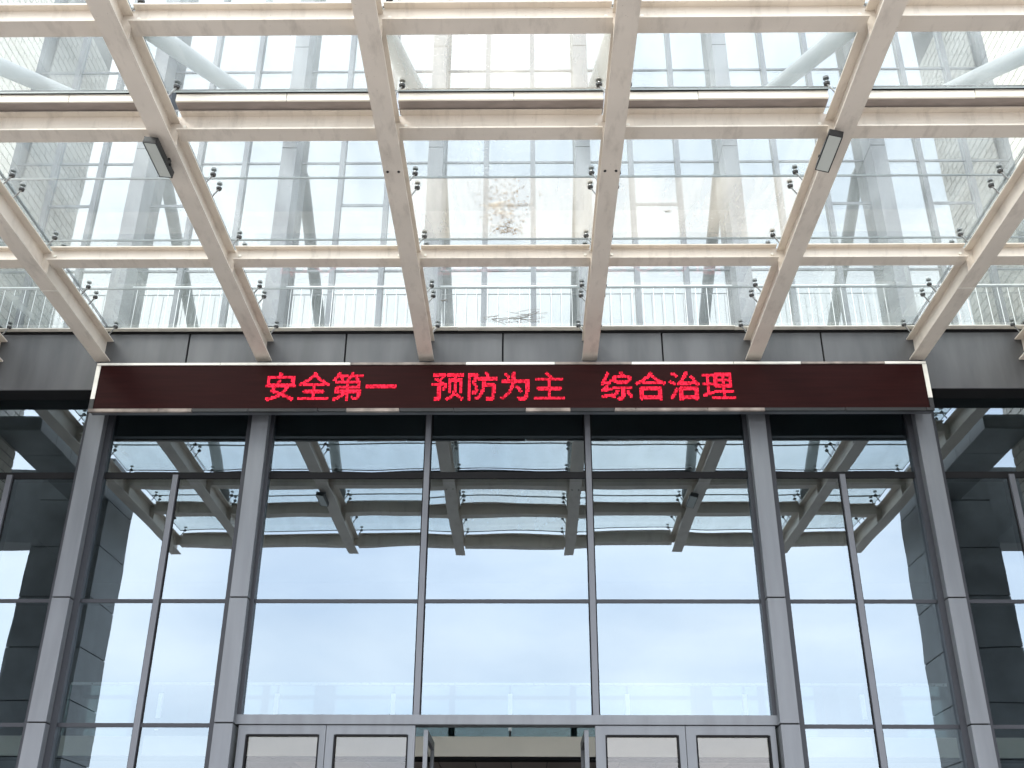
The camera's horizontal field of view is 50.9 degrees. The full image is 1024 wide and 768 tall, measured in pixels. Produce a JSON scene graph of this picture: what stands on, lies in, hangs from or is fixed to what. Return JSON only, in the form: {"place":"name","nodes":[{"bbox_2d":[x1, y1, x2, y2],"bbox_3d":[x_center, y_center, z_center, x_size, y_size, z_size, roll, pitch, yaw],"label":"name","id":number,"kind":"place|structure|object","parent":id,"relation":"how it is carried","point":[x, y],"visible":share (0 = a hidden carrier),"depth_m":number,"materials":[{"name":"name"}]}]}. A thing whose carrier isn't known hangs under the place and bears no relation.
{"place":"outdoors","nodes":[
{"label":"outdoors","id":0,"kind":"place"},
{"bbox_3d":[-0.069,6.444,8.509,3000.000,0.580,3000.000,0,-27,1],"label":"ground","id":1,"kind":"structure","parent":0,"visible":0},
{"bbox_2d":[0,0,1023,767],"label":"office building","id":2,"kind":"structure","parent":1,"relation":"on","point":[782,556],"depth_m":13.15,"materials":[{"name":"grey metal"}]},
{"bbox_2d":[0,0,54,184],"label":"tiled wing","id":3,"kind":"structure","parent":2,"relation":"attached to","point":[24,52],"depth_m":13.13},
{"bbox_2d":[234,725,326,767],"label":"door","id":4,"kind":"structure","parent":2,"relation":"in","point":[244,731],"depth_m":10.09,"materials":[{"name":"grey metal"}]},
{"bbox_2d":[323,725,415,767],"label":"door","id":5,"kind":"structure","parent":2,"relation":"in","point":[332,731],"depth_m":10.08,"materials":[{"name":"grey metal"}]},
{"bbox_2d":[422,730,434,767],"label":"door","id":6,"kind":"structure","parent":2,"relation":"in","point":[428,743],"depth_m":10.25,"materials":[{"name":"grey metal"}]},
{"bbox_2d":[71,682,946,734],"bbox_3d":[-0.022,3.831,12.655,11.016,0.614,0.060,0,-27,1],"label":"glass balustrade","id":7,"kind":"object","parent":2,"relation":"on","point":[627,704],"visible":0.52,"depth_m":12.75,"materials":[{"name":"clear glass"}]},
{"bbox_2d":[88,361,934,414],"bbox_3d":[-0.026,0.049,11.369,8.820,0.580,0.118,0,-27,1],"label":"led sign","id":8,"kind":"object","parent":2,"relation":"attached to","point":[565,388],"visible":1,"depth_m":11.32,"materials":[{"name":"grey metal"}]},
{"bbox_2d":[0,0,1023,361],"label":"entrance canopy","id":9,"kind":"object","parent":2,"relation":"attached to","point":[780,106],"visible":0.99,"depth_m":8.52,"materials":[{"name":"beige metal"}]},
{"bbox_2d":[142,136,173,177],"bbox_3d":[-2.771,-1.797,8.467,0.118,0.096,0.430,7,-27,4],"label":"floodlight","id":10,"kind":"object","parent":9,"relation":"attached to","point":[161,161],"visible":1,"depth_m":8.42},
{"bbox_2d":[458,178,541,234],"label":"leaf litter","id":11,"kind":"object","parent":9,"relation":"on","point":[509,222],"visible":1,"depth_m":9.88,"materials":[{"name":"beige plant"}]},
{"bbox_2d":[484,309,544,324],"bbox_3d":[0.233,-0.738,11.604,1.161,0.032,0.291,-4,-27,8],"label":"twig pile","id":12,"kind":"object","parent":9,"relation":"on","point":[514,318],"visible":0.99,"depth_m":11.64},
{"bbox_2d":[815,129,843,172],"bbox_3d":[2.465,-1.826,8.366,0.118,0.096,0.430,14,-26,8],"label":"floodlight","id":13,"kind":"object","parent":9,"relation":"attached to","point":[829,150],"visible":1,"depth_m":8.31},
{"bbox_2d":[0,284,1023,327],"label":"guard rail","id":14,"kind":"object","parent":2,"relation":"on","point":[519,300],"visible":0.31,"depth_m":12.15,"materials":[{"name":"white paint"}]},
{"bbox_2d":[581,730,589,767],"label":"door","id":15,"kind":"structure","parent":2,"relation":"in","point":[585,738],"depth_m":10.09,"materials":[{"name":"grey metal"}]},
{"bbox_2d":[595,726,687,767],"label":"door","id":16,"kind":"structure","parent":2,"relation":"in","point":[601,732],"depth_m":10.05,"materials":[{"name":"grey metal"}]},
{"bbox_2d":[685,726,778,767],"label":"door","id":17,"kind":"structure","parent":2,"relation":"in","point":[692,733],"depth_m":10.04,"materials":[{"name":"grey metal"}]},
{"bbox_2d":[981,31,1023,166],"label":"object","id":18,"kind":"structure","parent":2,"relation":"attached to","point":[996,44],"depth_m":12.98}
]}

